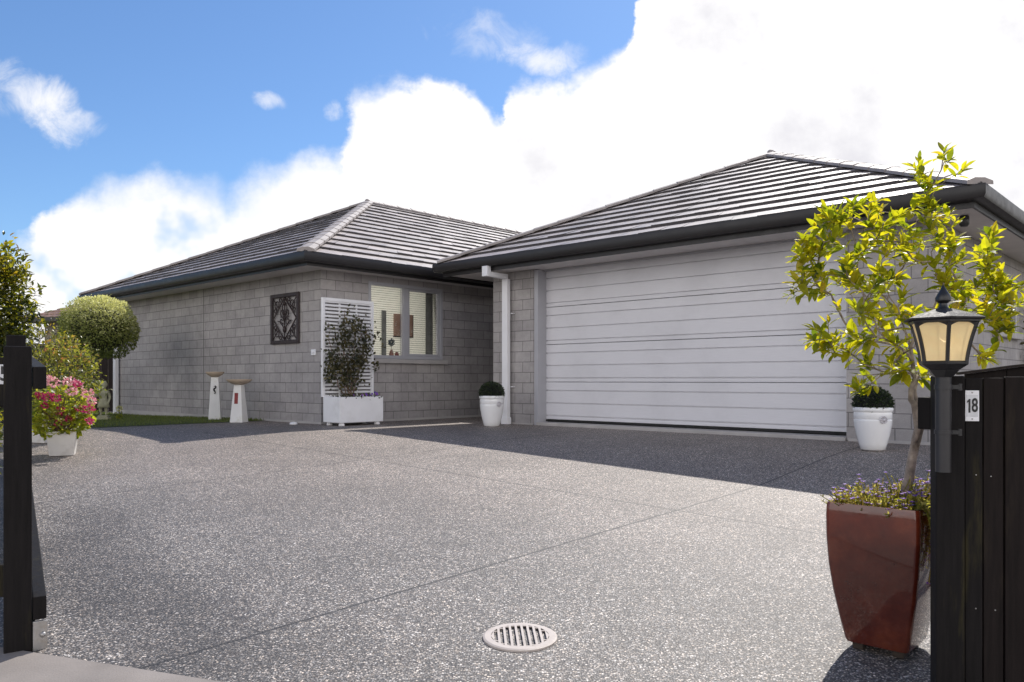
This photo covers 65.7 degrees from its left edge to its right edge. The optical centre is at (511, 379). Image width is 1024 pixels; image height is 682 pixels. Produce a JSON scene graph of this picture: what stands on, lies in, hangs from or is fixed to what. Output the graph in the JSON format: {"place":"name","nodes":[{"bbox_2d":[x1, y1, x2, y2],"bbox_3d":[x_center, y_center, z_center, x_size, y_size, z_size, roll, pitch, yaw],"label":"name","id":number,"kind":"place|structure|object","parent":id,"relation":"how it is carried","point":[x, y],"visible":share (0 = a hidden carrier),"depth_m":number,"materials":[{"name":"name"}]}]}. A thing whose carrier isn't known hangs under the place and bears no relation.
{"place":"outdoors","nodes":[
{"label":"outdoors","id":0,"kind":"place"},
{"bbox_2d":[0,428,2,646],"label":"gravel bed","id":1,"kind":"object","parent":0,"point":[1,543],"visible":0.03,"depth_m":4.89,"materials":[{"name":"grey gravel"}]},
{"bbox_2d":[0,356,2,474],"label":"shrub","id":2,"kind":"object","parent":1,"relation":"on","point":[1,425],"visible":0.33,"depth_m":5.11,"materials":[{"name":"green plant"}]},
{"bbox_2d":[0,231,51,356],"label":"bush","id":3,"kind":"object","parent":1,"relation":"on","point":[11,274],"visible":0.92,"depth_m":9.82,"materials":[{"name":"green plant"}]},
{"bbox_2d":[0,350,53,426],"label":"shrub","id":4,"kind":"object","parent":1,"relation":"on","point":[32,398],"visible":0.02,"depth_m":10.80,"materials":[{"name":"green plant"}]},
{"bbox_2d":[0,647,221,681],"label":"footpath","id":5,"kind":"structure","parent":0,"point":[23,666],"depth_m":2.73,"materials":[{"name":"concrete"}]},
{"bbox_2d":[32,615,202,678],"bbox_3d":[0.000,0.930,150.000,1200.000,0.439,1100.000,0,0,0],"label":"ground","id":6,"kind":"structure","parent":0,"point":[32,638],"depth_m":3.20,"materials":[{"name":"grey concrete"}]},
{"bbox_2d":[0,335,47,653],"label":"rail fence","id":7,"kind":"object","parent":6,"relation":"on","point":[22,589],"visible":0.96,"depth_m":2.91,"materials":[{"name":"wood"}]},
{"bbox_2d":[0,364,2,383],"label":"number plate","id":8,"kind":"object","parent":7,"relation":"attached to","point":[1,373],"visible":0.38,"depth_m":2.95,"materials":[{"name":"metal"}]},
{"bbox_2d":[0,343,112,412],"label":"back fence","id":9,"kind":"object","parent":6,"relation":"on","point":[106,367],"visible":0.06,"depth_m":18.75,"materials":[{"name":"black wood"}]},
{"bbox_2d":[24,305,96,343],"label":"neighbour house","id":10,"kind":"structure","parent":6,"relation":"on","point":[53,314],"depth_m":28.63,"materials":[{"name":"grey tile"}]},
{"bbox_2d":[78,149,1023,444],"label":"house","id":11,"kind":"structure","parent":6,"relation":"on","point":[666,309],"depth_m":11.30,"materials":[{"name":"grey brick"}]},
{"bbox_2d":[270,291,298,344],"bbox_3d":[-3.561,-0.960,12.409,0.820,0.790,0.060,0,0,43],"label":"wall art","id":12,"kind":"object","parent":11,"relation":"attached to","point":[284,317],"depth_m":12.39,"materials":[{"name":"metal"}]},
{"bbox_2d":[321,297,373,396],"bbox_3d":[-2.476,-0.482,11.975,0.044,1.465,0.930,0,0,43],"label":"trellis","id":13,"kind":"object","parent":11,"relation":"attached to","point":[340,320],"visible":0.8,"depth_m":11.90,"materials":[{"name":"white paint"}]},
{"bbox_2d":[382,310,385,354],"bbox_3d":[-2.060,-0.735,12.755,0.024,0.770,0.100,0,0,43],"label":"curtain","id":14,"kind":"object","parent":11,"relation":"hanging from","point":[384,330],"visible":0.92,"depth_m":12.75,"materials":[{"name":"grey fabric"}]},
{"bbox_2d":[393,314,412,337],"bbox_3d":[-1.787,-0.890,13.049,0.022,0.380,0.409,0,0,43],"label":"canvas picture","id":15,"kind":"object","parent":11,"relation":"attached to","point":[396,325],"visible":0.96,"depth_m":12.96,"materials":[{"name":"fabric"}]},
{"bbox_2d":[368,281,442,359],"bbox_3d":[-1.769,-0.946,13.015,0.154,1.207,1.556,0,0,43],"label":"window","id":16,"kind":"structure","parent":11,"relation":"in","point":[402,293],"depth_m":13.00,"materials":[{"name":"beige glass"}]},
{"bbox_2d":[426,293,432,353],"bbox_3d":[-1.404,-0.945,13.463,0.024,1.190,0.170,0,0,43],"label":"curtain","id":17,"kind":"object","parent":11,"relation":"hanging from","point":[429,344],"visible":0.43,"depth_m":13.44,"materials":[{"name":"grey fabric"}]},
{"bbox_2d":[546,235,845,435],"bbox_3d":[2.143,-0.496,10.253,4.480,2.252,0.056,0,0,43],"label":"garage door","id":18,"kind":"structure","parent":11,"relation":"in","point":[707,340],"depth_m":10.05,"materials":[{"name":"silver metal"}]},
{"bbox_2d":[994,278,1016,331],"bbox_3d":[6.374,-0.980,10.285,0.075,0.716,1.246,0,0,43],"label":"window","id":19,"kind":"structure","parent":11,"relation":"in","point":[1014,317],"depth_m":10.69,"materials":[{"name":"silver metal"}]},
{"bbox_3d":[-1.954,-0.415,12.847,0.076,0.150,0.076,0,0,43],"label":"vase","id":20,"kind":"object","parent":11,"relation":"on","visible":0},
{"bbox_2d":[388,339,394,349],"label":"dried flower","id":21,"kind":"object","parent":20,"relation":"in","point":[390,343],"visible":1,"depth_m":12.84,"materials":[{"name":"plant"}]},
{"bbox_2d":[930,376,1023,681],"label":"board fence","id":22,"kind":"object","parent":6,"relation":"on","point":[966,569],"visible":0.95,"depth_m":2.38,"materials":[{"name":"wood"}]},
{"bbox_2d":[918,397,929,428],"bbox_3d":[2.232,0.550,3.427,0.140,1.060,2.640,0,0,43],"label":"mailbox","id":23,"kind":"object","parent":22,"relation":"attached to","point":[923,412],"visible":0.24,"depth_m":2.50,"materials":[{"name":"black metal"}]},
{"bbox_2d":[904,285,985,472],"bbox_3d":[1.276,-0.004,2.345,0.200,0.552,0.228,0,0,18],"label":"gate lantern","id":24,"kind":"object","parent":22,"relation":"attached to","point":[943,333],"visible":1,"depth_m":2.32,"materials":[{"name":"black paint"}]},
{"bbox_2d":[965,390,978,420],"bbox_3d":[1.378,0.077,2.373,0.037,0.092,0.005,0,0,17],"label":"house number sign","id":25,"kind":"object","parent":22,"relation":"attached to","point":[971,405],"visible":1,"depth_m":2.37,"materials":[{"name":"white paint"}]},
{"bbox_2d":[115,405,122,418],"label":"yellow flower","id":26,"kind":"object","parent":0,"point":[119,410],"visible":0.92,"depth_m":13.74,"materials":[{"name":"green plant"}]},
{"bbox_2d":[1,412,263,427],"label":"lawn","id":27,"kind":"structure","parent":0,"point":[163,423],"depth_m":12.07,"materials":[{"name":"green plant"}]},
{"bbox_2d":[2,312,86,396],"bbox_3d":[-9.318,-0.310,15.611,1.959,2.140,1.499,0,0,0],"label":"shrub","id":28,"kind":"object","parent":27,"relation":"on","point":[50,350],"visible":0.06,"depth_m":15.59,"materials":[{"name":"green plant"}]},
{"bbox_2d":[52,294,140,414],"bbox_3d":[-7.300,-0.404,14.000,1.412,2.244,1.442,0,0,0],"label":"topiary tree","id":29,"kind":"object","parent":27,"relation":"on","point":[104,325],"visible":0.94,"depth_m":13.68,"materials":[{"name":"green plant"}]},
{"bbox_2d":[92,381,110,419],"bbox_3d":[-7.035,0.363,13.589,0.278,0.691,0.255,0,0,-12],"label":"garden statue","id":30,"kind":"object","parent":27,"relation":"on","point":[104,402],"visible":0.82,"depth_m":13.58,"materials":[{"name":"stone"}]},
{"bbox_2d":[205,372,223,419],"bbox_3d":[-4.850,0.269,12.940,0.293,0.803,0.293,0,0,-17],"label":"bird bath","id":31,"kind":"object","parent":27,"relation":"on","point":[214,407],"visible":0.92,"depth_m":12.87,"materials":[{"name":"white concrete"}]},
{"bbox_2d":[226,379,251,422],"bbox_3d":[-4.270,0.326,12.400,0.394,0.673,0.394,0,0,8],"label":"bird bath","id":32,"kind":"object","parent":27,"relation":"on","point":[239,414],"visible":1,"depth_m":12.32,"materials":[{"name":"white concrete"}]},
{"bbox_2d":[32,411,929,681],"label":"driveway","id":33,"kind":"structure","parent":0,"point":[429,550],"depth_m":4.29,"materials":[{"name":"grey concrete"}]},
{"bbox_2d":[32,419,50,442],"bbox_3d":[-5.280,0.580,9.000,0.278,0.256,0.278,0,0,25],"label":"flower planter","id":34,"kind":"object","parent":33,"relation":"on","point":[38,438],"visible":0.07,"depth_m":8.89,"materials":[{"name":"ceramic"}]},
{"bbox_2d":[32,398,66,422],"bbox_3d":[-5.287,0.349,8.996,0.491,0.307,0.421,0,0,0],"label":"leafy plant","id":35,"kind":"object","parent":34,"relation":"in","point":[51,413],"visible":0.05,"depth_m":8.94,"materials":[{"name":"green plant"}]},
{"bbox_2d":[24,317,82,400],"bbox_3d":[-7.216,-0.146,12.231,1.173,1.716,1.100,0,0,0],"label":"shrub","id":36,"kind":"object","parent":33,"relation":"on","point":[41,332],"visible":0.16,"depth_m":12.19,"materials":[{"name":"green plant"}]},
{"bbox_2d":[46,431,77,455],"bbox_3d":[-4.530,0.634,7.990,0.266,0.245,0.266,0,0,-24],"label":"flower planter","id":37,"kind":"object","parent":33,"relation":"on","point":[64,444],"visible":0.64,"depth_m":7.88,"materials":[{"name":"ceramic"}]},
{"bbox_2d":[32,375,97,440],"bbox_3d":[-4.497,0.282,7.993,0.844,0.682,0.631,0,0,0],"label":"geranium plant","id":38,"kind":"object","parent":37,"relation":"in","point":[45,409],"visible":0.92,"depth_m":7.87,"materials":[{"name":"pink plant"}]},
{"bbox_2d":[32,330,102,405],"bbox_3d":[-6.155,-0.002,10.986,0.847,1.375,0.929,0,0,-32],"label":"rose bush","id":39,"kind":"object","parent":33,"relation":"on","point":[77,339],"visible":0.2,"depth_m":10.99,"materials":[{"name":"green plant"}]},
{"bbox_2d":[32,332,112,424],"bbox_3d":[-5.223,0.068,9.297,1.014,1.291,0.980,0,0,0],"label":"rose bush","id":40,"kind":"object","parent":33,"relation":"on","point":[83,359],"visible":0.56,"depth_m":9.23,"materials":[{"name":"green plant"}]},
{"bbox_2d":[323,396,382,425],"bbox_3d":[-2.339,0.453,11.697,0.420,0.415,0.770,0,0,43],"label":"planter box","id":41,"kind":"object","parent":33,"relation":"on","point":[340,410],"visible":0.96,"depth_m":11.49,"materials":[{"name":"white paint"}]},
{"bbox_2d":[320,304,385,396],"bbox_3d":[-2.396,-0.429,11.843,0.240,1.430,1.170,0,0,43],"label":"climbing plant","id":42,"kind":"object","parent":41,"relation":"in","point":[334,367],"visible":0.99,"depth_m":11.82,"materials":[{"name":"green plant"}]},
{"bbox_2d":[329,391,381,398],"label":"pansy plant","id":43,"kind":"object","parent":41,"relation":"on","point":[361,396],"visible":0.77,"depth_m":11.60,"materials":[{"name":"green plant"}]},
{"bbox_2d":[479,396,503,426],"bbox_3d":[-0.288,0.442,11.270,0.360,0.437,0.360,0,0,28],"label":"urn pot","id":44,"kind":"object","parent":33,"relation":"on","point":[491,408],"visible":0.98,"depth_m":11.14,"materials":[{"name":"white ceramic"}]},
{"bbox_2d":[478,381,504,397],"bbox_3d":[-0.289,0.168,11.273,0.391,0.324,0.399,0,0,0],"label":"box ball","id":45,"kind":"object","parent":44,"relation":"in","point":[491,388],"visible":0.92,"depth_m":11.16,"materials":[{"name":"green plant"}]},
{"bbox_2d":[483,623,556,651],"bbox_3d":[0.031,0.996,3.050,0.286,0.027,0.286,0,3,-3],"label":"drain grate","id":46,"kind":"object","parent":33,"relation":"on","point":[550,640],"visible":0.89,"depth_m":3.02,"materials":[{"name":"plastic"}]},
{"bbox_2d":[853,407,893,450],"bbox_3d":[3.470,0.467,7.620,0.360,0.413,0.360,0,0,-32],"label":"urn pot","id":47,"kind":"object","parent":33,"relation":"on","point":[873,426],"visible":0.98,"depth_m":7.50,"materials":[{"name":"white ceramic"}]},
{"bbox_2d":[851,385,894,412],"bbox_3d":[3.467,0.207,7.621,0.399,0.324,0.391,0,0,27],"label":"box ball","id":48,"kind":"object","parent":47,"relation":"in","point":[880,399],"visible":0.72,"depth_m":7.50,"materials":[{"name":"green plant"}]},
{"bbox_2d":[826,494,929,658],"bbox_3d":[1.393,0.725,2.955,0.328,0.545,0.328,0,0,43],"label":"red planter","id":49,"kind":"object","parent":33,"relation":"on","point":[879,563],"visible":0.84,"depth_m":2.83,"materials":[{"name":"ceramic"}]},
{"bbox_2d":[820,470,929,583],"bbox_3d":[1.411,0.527,2.930,0.439,0.381,0.420,0,0,43],"label":"lobelia plant","id":50,"kind":"object","parent":49,"relation":"in","point":[917,499],"visible":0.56,"depth_m":2.91,"materials":[{"name":"green plant"}]},
{"bbox_2d":[781,142,1023,503],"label":"potted tree","id":51,"kind":"object","parent":49,"relation":"in","point":[875,285],"visible":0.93,"depth_m":2.94,"materials":[{"name":"green plant"}]},
{"bbox_2d":[956,363,1023,648],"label":"raked fence","id":52,"kind":"object","parent":33,"relation":"on","point":[1016,370],"visible":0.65,"depth_m":2.59,"materials":[{"name":"black wood"}]},
{"bbox_2d":[0,0,1023,343],"label":"sky","id":53,"kind":"structure","parent":0,"point":[137,136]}
]}

